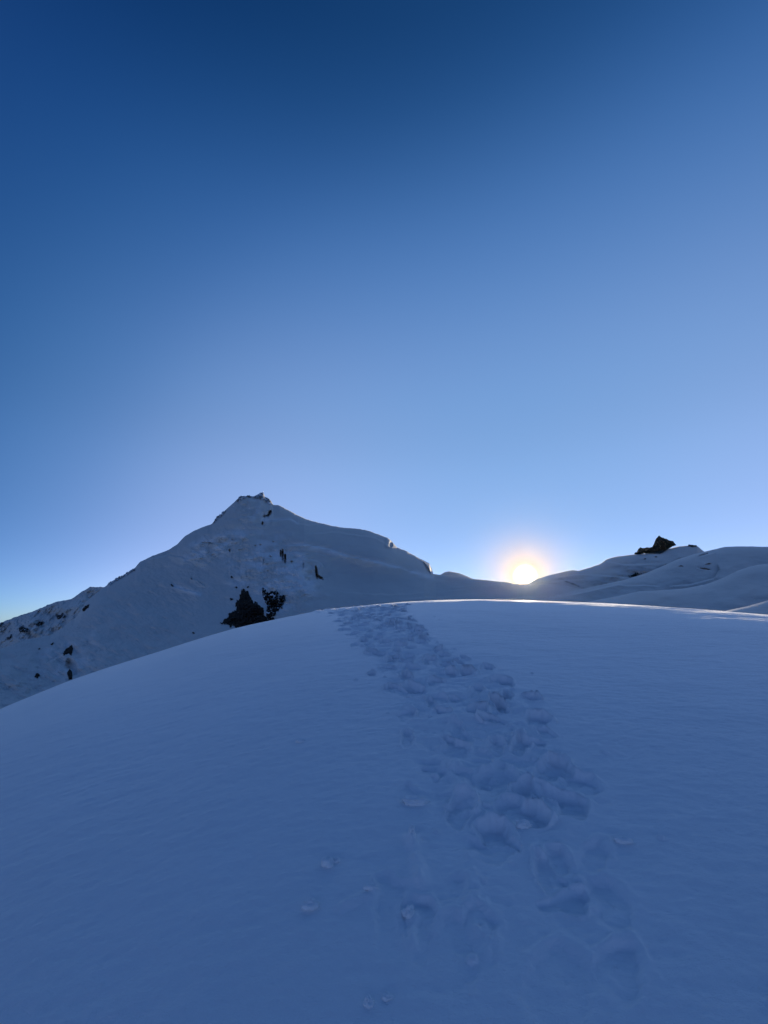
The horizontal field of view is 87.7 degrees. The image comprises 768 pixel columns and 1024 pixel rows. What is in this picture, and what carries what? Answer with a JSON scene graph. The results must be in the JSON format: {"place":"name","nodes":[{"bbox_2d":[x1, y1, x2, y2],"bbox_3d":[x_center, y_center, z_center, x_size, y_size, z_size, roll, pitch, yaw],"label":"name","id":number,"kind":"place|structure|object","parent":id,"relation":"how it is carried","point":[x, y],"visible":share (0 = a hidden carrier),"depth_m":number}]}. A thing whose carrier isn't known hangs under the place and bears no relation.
{"place":"outdoors","nodes":[
{"label":"outdoors","id":0,"kind":"place"},
{"bbox_2d":[0,587,103,648],"bbox_3d":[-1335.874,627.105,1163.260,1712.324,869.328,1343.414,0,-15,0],"label":"mountain ridge","id":1,"kind":"structure","parent":0,"point":[69,609],"depth_m":1352.03},
{"bbox_2d":[18,625,27,631],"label":"rock ledge","id":2,"kind":"object","parent":1,"relation":"on","point":[21,628],"visible":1,"depth_m":1278.54},
{"bbox_2d":[56,613,65,618],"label":"rock ledge","id":3,"kind":"object","parent":1,"relation":"on","point":[62,615],"visible":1,"depth_m":1339.77},
{"bbox_2d":[0,495,580,708],"bbox_3d":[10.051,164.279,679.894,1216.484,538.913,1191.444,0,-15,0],"label":"snow mountain","id":4,"kind":"structure","parent":0,"point":[300,563],"depth_m":611.38},
{"bbox_2d":[63,645,72,655],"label":"rock outcrop","id":5,"kind":"object","parent":4,"relation":"on","point":[69,649],"visible":0.99,"depth_m":423.70},
{"bbox_2d":[67,669,71,679],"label":"rock outcrop","id":6,"kind":"object","parent":4,"relation":"on","point":[69,673],"visible":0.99,"depth_m":354.93},
{"bbox_2d":[109,568,134,584],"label":"crest rock","id":7,"kind":"object","parent":4,"relation":"on","point":[119,577],"visible":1,"depth_m":650.02},
{"bbox_2d":[213,511,224,522],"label":"crest rock","id":8,"kind":"object","parent":4,"relation":"on","point":[222,513],"visible":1,"depth_m":827.26},
{"bbox_2d":[237,495,250,501],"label":"summit rock","id":9,"kind":"object","parent":4,"relation":"on","point":[240,498],"visible":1,"depth_m":879.62},
{"bbox_2d":[220,588,274,627],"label":"rock buttress","id":10,"kind":"object","parent":4,"relation":"on","point":[247,612],"visible":0.91,"depth_m":486.15},
{"bbox_2d":[254,492,271,504],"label":"summit block","id":11,"kind":"structure","parent":4,"relation":"on","point":[262,497],"depth_m":917.79},
{"bbox_2d":[262,588,285,618],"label":"rock buttress","id":12,"kind":"object","parent":4,"relation":"on","point":[270,610],"visible":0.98,"depth_m":515.75},
{"bbox_2d":[385,538,390,547],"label":"ice cliff","id":13,"kind":"structure","parent":4,"relation":"on","point":[387,542],"depth_m":916.00},
{"bbox_2d":[415,556,432,572],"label":"snow cornice","id":14,"kind":"structure","parent":4,"relation":"on","point":[427,565],"depth_m":951.72},
{"bbox_2d":[0,599,767,1023],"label":"snow slope","id":15,"kind":"structure","parent":0,"point":[178,823],"depth_m":2.58},
{"bbox_2d":[301,897,318,910],"bbox_3d":[-0.348,1.866,1.903,0.084,0.046,0.065,0,-15,0],"label":"snow clump","id":16,"kind":"object","parent":15,"relation":"on","point":[311,903],"visible":1,"depth_m":1.89},
{"bbox_2d":[321,856,333,867],"bbox_3d":[-0.301,1.902,2.163,0.079,0.064,0.072,0,-15,0],"label":"snow clump","id":17,"kind":"object","parent":15,"relation":"on","point":[327,861],"visible":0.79,"depth_m":2.15},
{"bbox_2d":[363,994,373,1007],"bbox_3d":[-0.055,1.801,1.470,0.039,0.032,0.038,-5,-16,20],"label":"snow clump","id":18,"kind":"object","parent":15,"relation":"on","point":[368,1002],"visible":1,"depth_m":1.46},
{"bbox_2d":[363,883,378,890],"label":"snow clump","id":19,"kind":"object","parent":15,"relation":"on","point":[369,886],"visible":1,"depth_m":1.96},
{"bbox_2d":[381,991,393,1001],"bbox_3d":[0.013,1.801,1.485,0.045,0.022,0.033,0,-15,0],"label":"snow clump","id":20,"kind":"object","parent":15,"relation":"on","point":[387,995],"visible":1,"depth_m":1.48},
{"bbox_2d":[401,904,413,918],"bbox_3d":[0.110,1.831,1.828,0.062,0.052,0.060,0,-15,0],"label":"snow clump","id":21,"kind":"object","parent":15,"relation":"on","point":[407,912],"visible":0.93,"depth_m":1.82},
{"bbox_2d":[401,795,429,805],"bbox_3d":[0.211,1.927,2.666,0.194,0.074,0.108,0,-15,0],"label":"snow clump","id":22,"kind":"object","parent":15,"relation":"on","point":[412,800],"visible":0.86,"depth_m":2.64},
{"bbox_2d":[516,819,532,828],"bbox_3d":[0.844,1.886,2.413,0.108,0.058,0.074,0,-15,0],"label":"snow clump","id":23,"kind":"object","parent":15,"relation":"on","point":[523,823],"visible":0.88,"depth_m":2.40},
{"bbox_2d":[613,836,632,843],"bbox_3d":[1.363,1.873,2.280,0.113,0.038,0.055,0,-15,0],"label":"snow clump","id":24,"kind":"object","parent":15,"relation":"on","point":[623,840],"visible":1,"depth_m":2.27},
{"bbox_2d":[0,0,767,622],"label":"sky","id":25,"kind":"structure","parent":0,"point":[479,288]},
{"bbox_2d":[441,546,703,588],"bbox_3d":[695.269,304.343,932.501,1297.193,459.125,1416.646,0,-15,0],"label":"snow saddle","id":26,"kind":"object","parent":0,"point":[614,569],"visible":0.09,"depth_m":912.29},
{"bbox_2d":[634,536,675,553],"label":"rock pinnacle","id":27,"kind":"object","parent":26,"relation":"on","point":[660,545],"visible":0.99,"depth_m":996.51},
{"bbox_2d":[539,546,767,601],"bbox_3d":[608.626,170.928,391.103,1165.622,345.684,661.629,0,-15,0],"label":"snow ridge","id":28,"kind":"structure","parent":0,"point":[702,568],"depth_m":472.79},
{"bbox_2d":[588,564,767,610],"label":"snow drift ridge","id":29,"kind":"structure","parent":0,"point":[747,586],"depth_m":248.34},
{"bbox_2d":[727,601,767,614],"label":"snow bank","id":30,"kind":"structure","parent":0,"point":[760,608],"depth_m":74.52}
]}

